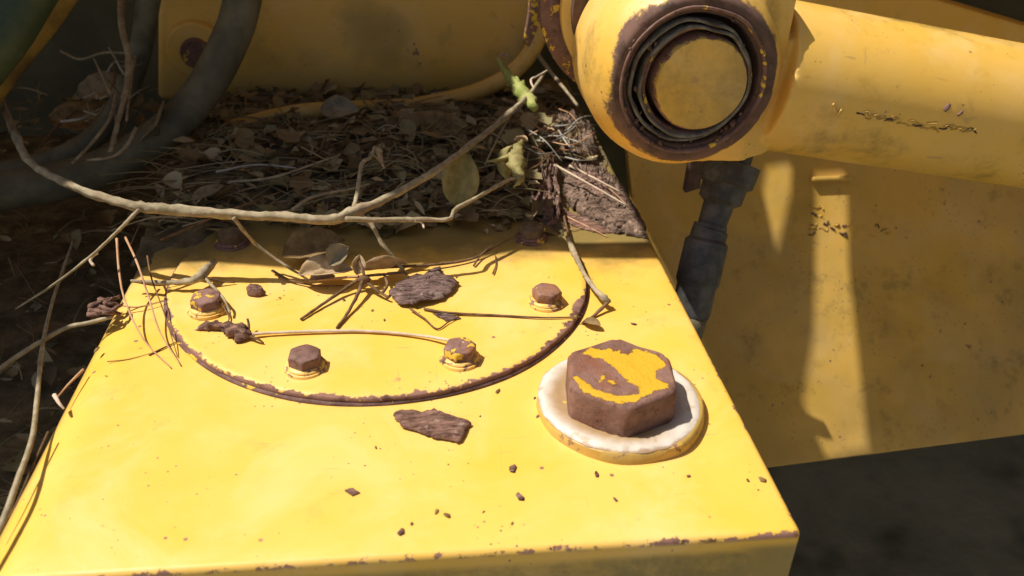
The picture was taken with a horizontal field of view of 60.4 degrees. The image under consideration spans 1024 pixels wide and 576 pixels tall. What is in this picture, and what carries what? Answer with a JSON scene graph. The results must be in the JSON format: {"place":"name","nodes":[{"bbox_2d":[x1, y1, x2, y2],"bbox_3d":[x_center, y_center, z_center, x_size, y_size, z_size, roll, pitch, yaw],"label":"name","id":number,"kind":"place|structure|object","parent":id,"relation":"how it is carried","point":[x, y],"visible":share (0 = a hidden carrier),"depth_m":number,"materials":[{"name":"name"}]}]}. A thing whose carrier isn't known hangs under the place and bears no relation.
{"place":"outdoors","nodes":[
{"label":"outdoors","id":0,"kind":"place"},
{"bbox_2d":[0,134,192,533],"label":"ground","id":1,"kind":"structure","parent":0,"point":[74,346],"depth_m":0.76,"materials":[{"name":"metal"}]},
{"bbox_2d":[0,0,77,102],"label":"yellow rail","id":2,"kind":"object","parent":1,"relation":"on","point":[60,13],"visible":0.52,"depth_m":0.59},
{"bbox_2d":[0,0,58,85],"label":"green hose","id":3,"kind":"object","parent":2,"relation":"attached to","point":[22,22],"visible":1,"depth_m":0.55,"materials":[{"name":"rubber"}]},
{"bbox_2d":[0,79,597,535],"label":"leaf litter","id":4,"kind":"object","parent":1,"relation":"on","point":[250,149],"visible":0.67,"depth_m":0.69,"materials":[{"name":"brown plant"}]},
{"bbox_2d":[15,263,88,304],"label":"fallen twig","id":5,"kind":"object","parent":4,"relation":"on","point":[34,292],"visible":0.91,"depth_m":0.69,"materials":[{"name":"wood"}]},
{"bbox_2d":[44,256,65,264],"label":"dry leaf","id":6,"kind":"object","parent":4,"relation":"on","point":[60,261],"visible":0.92,"depth_m":0.64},
{"bbox_2d":[39,110,77,147],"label":"fallen twig","id":7,"kind":"object","parent":4,"relation":"on","point":[47,137],"visible":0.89,"depth_m":0.70,"materials":[{"name":"wood"}]},
{"bbox_2d":[48,101,102,130],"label":"dry leaf","id":8,"kind":"object","parent":4,"relation":"on","point":[62,111],"visible":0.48,"depth_m":0.87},
{"bbox_2d":[0,0,160,170],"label":"hydraulic hose","id":9,"kind":"object","parent":4,"relation":"on","point":[144,29],"visible":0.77,"depth_m":0.77,"materials":[{"name":"rubber"}]},
{"bbox_2d":[106,60,124,72],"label":"fallen twig","id":10,"kind":"object","parent":9,"relation":"on","point":[111,65],"visible":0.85,"depth_m":0.76,"materials":[{"name":"brown wood"}]},
{"bbox_2d":[60,107,101,122],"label":"fallen twig","id":11,"kind":"object","parent":4,"relation":"on","point":[72,120],"visible":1,"depth_m":0.69,"materials":[{"name":"grey wood"}]},
{"bbox_2d":[60,50,124,60],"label":"fallen twig","id":12,"kind":"object","parent":4,"relation":"on","point":[85,58],"visible":0.68,"depth_m":0.86,"materials":[{"name":"wood"}]},
{"bbox_2d":[88,76,98,99],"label":"fallen twig","id":13,"kind":"object","parent":4,"relation":"on","point":[96,96],"visible":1,"depth_m":0.73,"materials":[{"name":"wood"}]},
{"bbox_2d":[71,93,118,163],"bbox_3d":[-0.308,-0.121,0.662,0.013,0.022,0.092,1,31,-1],"label":"fallen twig","id":14,"kind":"object","parent":4,"relation":"on","point":[102,129],"visible":1,"depth_m":0.65,"materials":[{"name":"wood"}]},
{"bbox_2d":[84,69,110,97],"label":"fallen twig","id":15,"kind":"object","parent":4,"relation":"on","point":[99,89],"visible":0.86,"depth_m":0.71,"materials":[{"name":"brown wood"}]},
{"bbox_2d":[76,71,120,98],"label":"dry leaf","id":16,"kind":"object","parent":4,"relation":"on","point":[85,88],"visible":0.45,"depth_m":0.84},
{"bbox_2d":[99,79,112,99],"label":"fallen twig","id":17,"kind":"object","parent":4,"relation":"on","point":[105,96],"visible":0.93,"depth_m":0.72,"materials":[{"name":"wood"}]},
{"bbox_2d":[93,57,112,94],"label":"fallen twig","id":18,"kind":"object","parent":17,"relation":"on","point":[105,83],"visible":1,"depth_m":0.73,"materials":[{"name":"wood"}]},
{"bbox_2d":[94,71,121,94],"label":"fallen twig","id":19,"kind":"object","parent":4,"relation":"on","point":[111,84],"visible":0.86,"depth_m":0.74,"materials":[{"name":"wood"}]},
{"bbox_2d":[86,127,137,160],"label":"fallen twig","id":20,"kind":"object","parent":4,"relation":"on","point":[127,143],"visible":1,"depth_m":0.62,"materials":[{"name":"wood"}]},
{"bbox_2d":[112,56,115,84],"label":"fallen twig","id":21,"kind":"object","parent":4,"relation":"on","point":[114,80],"visible":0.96,"depth_m":0.74,"materials":[{"name":"wood"}]},
{"bbox_2d":[108,47,124,75],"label":"fallen twig","id":22,"kind":"object","parent":21,"relation":"on","point":[120,68],"visible":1,"depth_m":0.76,"materials":[{"name":"brown wood"}]},
{"bbox_2d":[108,0,131,152],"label":"fallen twig","id":23,"kind":"object","parent":4,"relation":"on","point":[125,44],"visible":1,"depth_m":0.69,"materials":[{"name":"wood"}]},
{"bbox_2d":[123,179,135,191],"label":"fallen twig","id":24,"kind":"object","parent":4,"relation":"on","point":[130,183],"visible":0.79,"depth_m":0.65,"materials":[{"name":"wood"}]},
{"bbox_2d":[0,0,261,210],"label":"hydraulic hose","id":25,"kind":"object","parent":4,"relation":"on","point":[191,104],"visible":0.94,"depth_m":0.70,"materials":[{"name":"rubber"}]},
{"bbox_2d":[140,100,164,140],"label":"twig","id":26,"kind":"object","parent":25,"relation":"on","point":[152,127],"visible":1,"depth_m":0.68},
{"bbox_2d":[125,55,136,120],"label":"fallen twig","id":27,"kind":"object","parent":4,"relation":"on","point":[130,89],"visible":0.6,"depth_m":0.69,"materials":[{"name":"wood"}]},
{"bbox_2d":[192,183,224,199],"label":"dry leaf","id":28,"kind":"object","parent":4,"relation":"on","point":[203,191],"visible":1,"depth_m":0.61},
{"bbox_2d":[216,164,295,172],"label":"fallen twig","id":29,"kind":"object","parent":4,"relation":"on","point":[228,169],"visible":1,"depth_m":0.65,"materials":[{"name":"brown wood"}]},
{"bbox_2d":[228,154,339,183],"bbox_3d":[-0.164,-0.085,0.640,0.084,0.008,0.012,-15,35,-26],"label":"fallen twig","id":30,"kind":"object","parent":4,"relation":"on","point":[268,178],"visible":1,"depth_m":0.63,"materials":[{"name":"wood"}]},
{"bbox_2d":[291,183,369,210],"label":"fallen twig","id":31,"kind":"object","parent":4,"relation":"on","point":[298,205],"visible":0.93,"depth_m":0.60,"materials":[{"name":"wood"}]},
{"bbox_2d":[320,95,358,118],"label":"dry leaf","id":32,"kind":"object","parent":4,"relation":"on","point":[337,106],"visible":0.98,"depth_m":0.77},
{"bbox_2d":[417,110,469,132],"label":"dry leaf","id":33,"kind":"object","parent":4,"relation":"on","point":[430,117],"visible":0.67,"depth_m":0.74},
{"bbox_2d":[525,147,555,171],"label":"pine needle","id":34,"kind":"object","parent":4,"relation":"on","point":[539,163],"visible":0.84,"depth_m":0.67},
{"bbox_2d":[519,110,564,131],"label":"pine needle","id":35,"kind":"object","parent":4,"relation":"on","point":[540,121],"visible":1,"depth_m":0.73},
{"bbox_2d":[535,129,573,151],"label":"pine needle","id":36,"kind":"object","parent":4,"relation":"on","point":[549,138],"visible":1,"depth_m":0.70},
{"bbox_2d":[0,79,799,575],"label":"tank","id":37,"kind":"object","parent":1,"relation":"on","point":[218,453],"visible":0.88,"depth_m":0.43,"materials":[{"name":"metal"}]},
{"bbox_2d":[7,431,48,519],"bbox_3d":[-0.218,0.086,0.394,0.002,0.003,0.064,-2,31,-6],"label":"pine needle","id":38,"kind":"object","parent":37,"relation":"on","point":[38,453],"visible":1,"depth_m":0.40,"materials":[{"name":"brown plant"}]},
{"bbox_2d":[0,239,74,534],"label":"dry straw","id":39,"kind":"object","parent":37,"relation":"on","point":[13,491],"visible":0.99,"depth_m":0.43,"materials":[{"name":"beige plant"}]},
{"bbox_2d":[0,315,112,371],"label":"dry straw","id":40,"kind":"object","parent":37,"relation":"on","point":[11,360],"visible":1,"depth_m":0.50,"materials":[{"name":"beige plant"}]},
{"bbox_2d":[52,393,64,408],"bbox_3d":[-0.227,0.057,0.441,0.008,0.004,0.010,-2,31,-6],"label":"dry straw","id":41,"kind":"object","parent":37,"relation":"on","point":[56,398],"visible":1,"depth_m":0.44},
{"bbox_2d":[58,368,83,396],"bbox_3d":[-0.229,0.050,0.458,0.006,0.003,0.026,-2,31,-6],"label":"dry straw","id":42,"kind":"object","parent":37,"relation":"on","point":[75,377],"visible":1,"depth_m":0.46,"materials":[{"name":"beige plant"}]},
{"bbox_2d":[89,253,97,266],"bbox_3d":[-0.260,-0.018,0.546,0.005,0.007,0.009,-2,31,-6],"label":"dry straw","id":43,"kind":"object","parent":37,"relation":"on","point":[91,262],"visible":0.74,"depth_m":0.54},
{"bbox_2d":[86,295,123,318],"bbox_3d":[-0.237,0.011,0.512,0.021,0.009,0.026,-2,31,-6],"label":"bark shred","id":44,"kind":"object","parent":37,"relation":"on","point":[102,304],"visible":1,"depth_m":0.51,"materials":[{"name":"brown wood"}]},
{"bbox_2d":[107,353,149,361],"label":"pine needle","id":45,"kind":"object","parent":37,"relation":"on","point":[126,359],"visible":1,"depth_m":0.48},
{"bbox_2d":[115,238,171,367],"bbox_3d":[-0.213,0.007,0.496,0.009,0.034,0.100,-17,36,-29],"label":"pine needle","id":46,"kind":"object","parent":37,"relation":"on","point":[118,268],"visible":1,"depth_m":0.50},
{"bbox_2d":[123,300,165,307],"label":"pine needle","id":47,"kind":"object","parent":37,"relation":"on","point":[141,306],"visible":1,"depth_m":0.52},
{"bbox_2d":[133,281,167,285],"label":"pine needle","id":48,"kind":"object","parent":37,"relation":"on","point":[147,284],"visible":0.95,"depth_m":0.53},
{"bbox_2d":[124,237,180,365],"bbox_3d":[-0.207,0.006,0.503,0.004,0.030,0.106,-17,36,-28],"label":"pine needle","id":49,"kind":"object","parent":37,"relation":"on","point":[136,260],"visible":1,"depth_m":0.51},
{"bbox_2d":[146,255,177,356],"bbox_3d":[-0.203,0.009,0.508,0.002,0.020,0.088,-13,34,-24],"label":"pine needle","id":50,"kind":"object","parent":37,"relation":"on","point":[147,257],"visible":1,"depth_m":0.51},
{"bbox_2d":[148,341,177,355],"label":"pine needle","id":51,"kind":"object","parent":37,"relation":"on","point":[150,354],"visible":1,"depth_m":0.48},
{"bbox_2d":[130,258,234,313],"bbox_3d":[-0.190,-0.005,0.531,0.076,0.013,0.034,15,33,20],"label":"rough twig","id":52,"kind":"object","parent":37,"relation":"on","point":[204,271],"visible":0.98,"depth_m":0.53,"materials":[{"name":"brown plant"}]},
{"bbox_2d":[159,191,279,240],"bbox_3d":[-0.192,-0.047,0.584,0.086,0.013,0.006,-21,38,-34],"label":"fallen twig","id":53,"kind":"object","parent":37,"relation":"on","point":[189,227],"visible":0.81,"depth_m":0.57,"materials":[{"name":"wood"}]},
{"bbox_2d":[220,300,229,320],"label":"pine needle","id":54,"kind":"object","parent":37,"relation":"on","point":[221,303],"visible":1,"depth_m":0.51,"materials":[{"name":"brown plant"}]},
{"bbox_2d":[246,284,264,296],"bbox_3d":[-0.156,0.000,0.533,0.010,0.005,0.012,-10,33,-19],"label":"bark chip","id":55,"kind":"object","parent":37,"relation":"on","point":[255,290],"visible":1,"depth_m":0.53,"materials":[{"name":"brown wood"}]},
{"bbox_2d":[0,53,547,308],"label":"branch","id":56,"kind":"object","parent":37,"relation":"on","point":[508,160],"depth_m":0.55,"materials":[{"name":"wood"}]},
{"bbox_2d":[271,269,343,286],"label":"dry stalk","id":57,"kind":"object","parent":37,"relation":"on","point":[283,277],"visible":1,"depth_m":0.54,"materials":[{"name":"brown plant"}]},
{"bbox_2d":[281,226,344,258],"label":"dry leaf","id":58,"kind":"object","parent":37,"relation":"on","point":[309,242],"visible":0.92,"depth_m":0.56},
{"bbox_2d":[297,255,352,275],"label":"dry leaf","id":59,"kind":"object","parent":37,"relation":"on","point":[310,265],"visible":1,"depth_m":0.54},
{"bbox_2d":[325,243,348,265],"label":"dry leaf","id":60,"kind":"object","parent":59,"relation":"on","point":[334,251],"visible":1,"depth_m":0.54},
{"bbox_2d":[194,318,463,343],"bbox_3d":[-0.107,0.026,0.491,0.165,0.014,0.019,3,31,2],"label":"catkin stem","id":61,"kind":"object","parent":37,"relation":"on","point":[240,332],"visible":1,"depth_m":0.49,"materials":[{"name":"brown wood"}]},
{"bbox_2d":[158,0,527,98],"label":"housing","id":62,"kind":"object","parent":37,"relation":"on","point":[306,45],"visible":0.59,"depth_m":0.83,"materials":[{"name":"paint"}]},
{"bbox_2d":[344,488,359,495],"bbox_3d":[-0.072,0.092,0.396,0.007,0.001,0.004,-2,31,-6],"label":"bark chip","id":63,"kind":"object","parent":37,"relation":"on","point":[351,491],"visible":1,"depth_m":0.40,"materials":[{"name":"brown wood"}]},
{"bbox_2d":[300,254,404,328],"bbox_3d":[-0.094,0.001,0.520,0.061,0.021,0.053,-2,31,-6],"label":"withered plant","id":64,"kind":"object","parent":37,"relation":"on","point":[358,264],"visible":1,"depth_m":0.53,"materials":[{"name":"brown plant"}]},
{"bbox_2d":[176,26,544,157],"bbox_3d":[-0.119,-0.212,0.777,0.361,0.152,0.038,-12,34,-22],"label":"yellow pipe","id":65,"kind":"object","parent":37,"relation":"on","point":[520,64],"visible":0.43,"depth_m":0.83,"materials":[{"name":"metal"}]},
{"bbox_2d":[523,0,539,46],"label":"rusty strap","id":66,"kind":"object","parent":65,"relation":"hanging from","point":[532,25],"visible":0.94,"depth_m":0.76,"materials":[{"name":"metal"}]},
{"bbox_2d":[364,255,405,270],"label":"dry leaf","id":67,"kind":"object","parent":37,"relation":"on","point":[381,262],"visible":1,"depth_m":0.54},
{"bbox_2d":[397,528,403,534],"bbox_3d":[-0.048,0.104,0.377,0.003,0.001,0.004,-2,31,-6],"label":"bark crumb","id":68,"kind":"object","parent":37,"relation":"on","point":[400,531],"visible":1,"depth_m":0.38,"materials":[{"name":"brown wood"}]},
{"bbox_2d":[389,266,458,304],"bbox_3d":[-0.054,-0.002,0.540,0.044,0.005,0.034,-19,37,-31],"label":"bark chip","id":69,"kind":"object","parent":37,"relation":"on","point":[434,283],"visible":1,"depth_m":0.54,"materials":[{"name":"brown wood"}]},
{"bbox_2d":[393,408,470,442],"bbox_3d":[-0.041,0.065,0.438,0.040,0.004,0.019,15,33,20],"label":"bark chip","id":70,"kind":"object","parent":37,"relation":"on","point":[435,423],"visible":1,"depth_m":0.43,"materials":[{"name":"brown wood"}]},
{"bbox_2d":[410,308,458,329],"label":"dry stalk","id":71,"kind":"object","parent":37,"relation":"on","point":[422,317],"visible":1,"depth_m":0.51,"materials":[{"name":"brown plant"}]},
{"bbox_2d":[432,313,460,321],"bbox_3d":[-0.038,0.017,0.515,0.017,0.002,0.010,-2,31,-6],"label":"bark flake","id":72,"kind":"object","parent":37,"relation":"on","point":[446,317],"visible":1,"depth_m":0.52,"materials":[{"name":"brown wood"}]},
{"bbox_2d":[388,233,519,268],"bbox_3d":[-0.035,-0.021,0.575,0.099,0.005,0.013,-14,34,-25],"label":"dry stalk","id":73,"kind":"object","parent":37,"relation":"on","point":[436,264],"visible":1,"depth_m":0.57,"materials":[{"name":"brown plant"}]},
{"bbox_2d":[473,244,492,265],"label":"dry stalk","id":74,"kind":"object","parent":37,"relation":"on","point":[477,259],"visible":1,"depth_m":0.58,"materials":[{"name":"brown plant"}]},
{"bbox_2d":[423,307,581,318],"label":"dry stalk","id":75,"kind":"object","parent":37,"relation":"on","point":[454,313],"visible":1,"depth_m":0.52,"materials":[{"name":"brown plant"}]},
{"bbox_2d":[509,464,516,471],"bbox_3d":[0.000,0.085,0.413,0.004,0.001,0.006,-2,31,-6],"label":"bark crumb","id":76,"kind":"object","parent":37,"relation":"on","point":[512,468],"visible":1,"depth_m":0.41,"materials":[{"name":"brown wood"}]},
{"bbox_2d":[516,492,524,499],"bbox_3d":[0.004,0.094,0.398,0.004,0.001,0.006,-2,31,-6],"label":"bark crumb","id":77,"kind":"object","parent":37,"relation":"on","point":[519,496],"visible":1,"depth_m":0.40,"materials":[{"name":"brown wood"}]},
{"bbox_2d":[565,215,606,236],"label":"pine needle","id":78,"kind":"object","parent":37,"relation":"on","point":[583,224],"visible":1,"depth_m":0.63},
{"bbox_2d":[565,235,610,325],"bbox_3d":[0.047,-0.006,0.557,0.021,0.013,0.101,-2,31,-6],"label":"crooked twig","id":79,"kind":"object","parent":37,"relation":"on","point":[603,297],"visible":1,"depth_m":0.54,"materials":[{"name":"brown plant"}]},
{"bbox_2d":[566,211,611,233],"bbox_3d":[0.051,-0.048,0.638,0.051,0.002,0.019,28,39,36],"label":"bark flake","id":80,"kind":"object","parent":37,"relation":"on","point":[585,220],"visible":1,"depth_m":0.64,"materials":[{"name":"brown wood"}]},
{"bbox_2d":[562,158,647,237],"bbox_3d":[0.065,-0.074,0.674,0.052,0.011,0.138,-2,31,-6],"label":"flaky bark","id":81,"kind":"object","parent":37,"relation":"on","point":[578,196],"visible":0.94,"depth_m":0.66,"materials":[{"name":"plant"}]},
{"bbox_2d":[565,156,594,160],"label":"pine needle","id":82,"kind":"object","parent":81,"relation":"on","point":[577,159],"visible":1,"depth_m":0.67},
{"bbox_2d":[554,164,626,205],"bbox_3d":[0.058,-0.077,0.660,0.071,0.011,0.004,27,39,35],"label":"pine needle","id":83,"kind":"object","parent":81,"relation":"on","point":[576,176],"visible":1,"depth_m":0.66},
{"bbox_2d":[573,168,610,196],"bbox_3d":[0.062,-0.081,0.680,0.025,0.007,0.060,-2,31,-6],"label":"bark flake","id":84,"kind":"object","parent":81,"relation":"on","point":[597,193],"visible":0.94,"depth_m":0.68,"materials":[{"name":"brown wood"}]},
{"bbox_2d":[569,164,620,192],"bbox_3d":[0.063,-0.083,0.669,0.048,0.008,0.003,25,38,33],"label":"pine needle","id":85,"kind":"object","parent":81,"relation":"on","point":[582,172],"visible":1,"depth_m":0.67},
{"bbox_2d":[577,171,625,203],"bbox_3d":[0.071,-0.075,0.664,0.006,0.011,0.059,-22,39,-35],"label":"pine needle","id":86,"kind":"object","parent":81,"relation":"on","point":[610,189],"visible":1,"depth_m":0.66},
{"bbox_2d":[585,197,628,227],"bbox_3d":[0.068,-0.056,0.640,0.024,0.005,0.044,-17,36,-29],"label":"bark flake","id":87,"kind":"object","parent":81,"relation":"on","point":[618,222],"visible":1,"depth_m":0.64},
{"bbox_2d":[683,161,701,192],"bbox_3d":[0.139,-0.088,0.673,0.012,0.030,0.008,-2,31,-6],"label":"bracket","id":88,"kind":"object","parent":37,"relation":"attached to","point":[692,180],"visible":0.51,"depth_m":0.67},
{"bbox_2d":[675,156,760,339],"bbox_3d":[-0.059,-0.074,0.813,0.128,0.275,0.612,-24,40,-37],"label":"hydraulic fitting","id":89,"kind":"object","parent":37,"relation":"attached to","point":[726,187],"visible":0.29,"depth_m":0.60,"materials":[{"name":"rubber"}]},
{"bbox_2d":[572,0,1023,187],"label":"loader arm","id":90,"kind":"object","parent":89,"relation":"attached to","point":[673,81],"visible":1,"depth_m":0.53},
{"bbox_2d":[538,0,588,82],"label":"clevis","id":91,"kind":"object","parent":90,"relation":"attached to","point":[559,19],"visible":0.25,"depth_m":0.56,"materials":[{"name":"paint"}]},
{"bbox_2d":[625,149,1023,467],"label":"side panel","id":92,"kind":"object","parent":37,"relation":"attached to","point":[858,309],"visible":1,"depth_m":0.81,"materials":[{"name":"paint"}]},
{"bbox_2d":[799,0,1023,42],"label":"beam","id":93,"kind":"structure","parent":92,"relation":"attached to","point":[952,15],"depth_m":0.83,"materials":[{"name":"metal"}]},
{"bbox_2d":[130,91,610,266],"bbox_3d":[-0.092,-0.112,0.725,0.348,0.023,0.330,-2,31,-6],"label":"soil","id":94,"kind":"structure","parent":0,"point":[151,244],"depth_m":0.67,"materials":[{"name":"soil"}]},
{"bbox_2d":[531,154,561,226],"bbox_3d":[0.025,-0.080,0.674,0.025,0.017,0.122,2,31,0],"label":"bark chunk","id":95,"kind":"object","parent":94,"relation":"on","point":[551,184],"visible":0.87,"depth_m":0.66,"materials":[{"name":"brown wood"}]},
{"bbox_2d":[517,141,557,153],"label":"pine needle","id":96,"kind":"object","parent":95,"relation":"on","point":[537,152],"visible":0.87,"depth_m":0.68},
{"bbox_2d":[523,145,559,168],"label":"pine needle","id":97,"kind":"object","parent":95,"relation":"on","point":[542,151],"visible":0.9,"depth_m":0.67,"materials":[{"name":"brown plant"}]},
{"bbox_2d":[526,128,561,160],"bbox_3d":[0.023,-0.115,0.697,0.007,0.013,0.054,-15,35,-26],"label":"pine needle","id":98,"kind":"object","parent":95,"relation":"on","point":[544,140],"visible":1,"depth_m":0.69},
{"bbox_2d":[561,203,569,236],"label":"fallen twig","id":99,"kind":"object","parent":94,"relation":"on","point":[564,218],"visible":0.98,"depth_m":0.63,"materials":[{"name":"wood"}]},
{"bbox_2d":[540,108,596,159],"bbox_3d":[0.046,-0.136,0.758,0.052,0.021,0.103,-2,31,-6],"label":"flaky bark","id":100,"kind":"object","parent":94,"relation":"on","point":[588,129],"visible":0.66,"depth_m":0.73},
{"bbox_2d":[530,122,557,131],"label":"pine needle","id":101,"kind":"object","parent":100,"relation":"on","point":[541,129],"visible":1,"depth_m":0.72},
{"bbox_2d":[528,116,564,135],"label":"pine needle","id":102,"kind":"object","parent":100,"relation":"on","point":[545,126],"visible":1,"depth_m":0.71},
{"bbox_2d":[537,54,578,106],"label":"fallen twig","id":103,"kind":"object","parent":100,"relation":"on","point":[550,71],"visible":0.99,"depth_m":0.79,"materials":[{"name":"wood"}]},
{"bbox_2d":[540,120,581,136],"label":"pine needle","id":104,"kind":"object","parent":100,"relation":"on","point":[562,134],"visible":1,"depth_m":0.71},
{"bbox_2d":[556,143,578,150],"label":"pine needle","id":105,"kind":"object","parent":100,"relation":"on","point":[566,149],"visible":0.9,"depth_m":0.70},
{"bbox_2d":[552,122,583,126],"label":"pine needle","id":106,"kind":"object","parent":100,"relation":"on","point":[566,125],"visible":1,"depth_m":0.72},
{"bbox_2d":[558,129,577,148],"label":"pine needle","id":107,"kind":"object","parent":100,"relation":"on","point":[560,133],"visible":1,"depth_m":0.70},
{"bbox_2d":[549,132,594,145],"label":"pine needle","id":108,"kind":"object","parent":100,"relation":"on","point":[570,144],"visible":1,"depth_m":0.69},
{"bbox_2d":[564,115,592,133],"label":"pine needle","id":109,"kind":"object","parent":100,"relation":"on","point":[576,121],"visible":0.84,"depth_m":0.75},
{"bbox_2d":[564,136,601,148],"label":"pine needle","id":110,"kind":"object","parent":100,"relation":"on","point":[581,142],"visible":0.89,"depth_m":0.71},
{"bbox_2d":[767,434,1023,575],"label":"ground","id":111,"kind":"structure","parent":0,"point":[955,509],"depth_m":1.27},
{"bbox_2d":[0,0,1023,197],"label":"frame","id":112,"kind":"object","parent":111,"relation":"on","point":[87,28],"depth_m":1.03,"materials":[{"name":"metal"}]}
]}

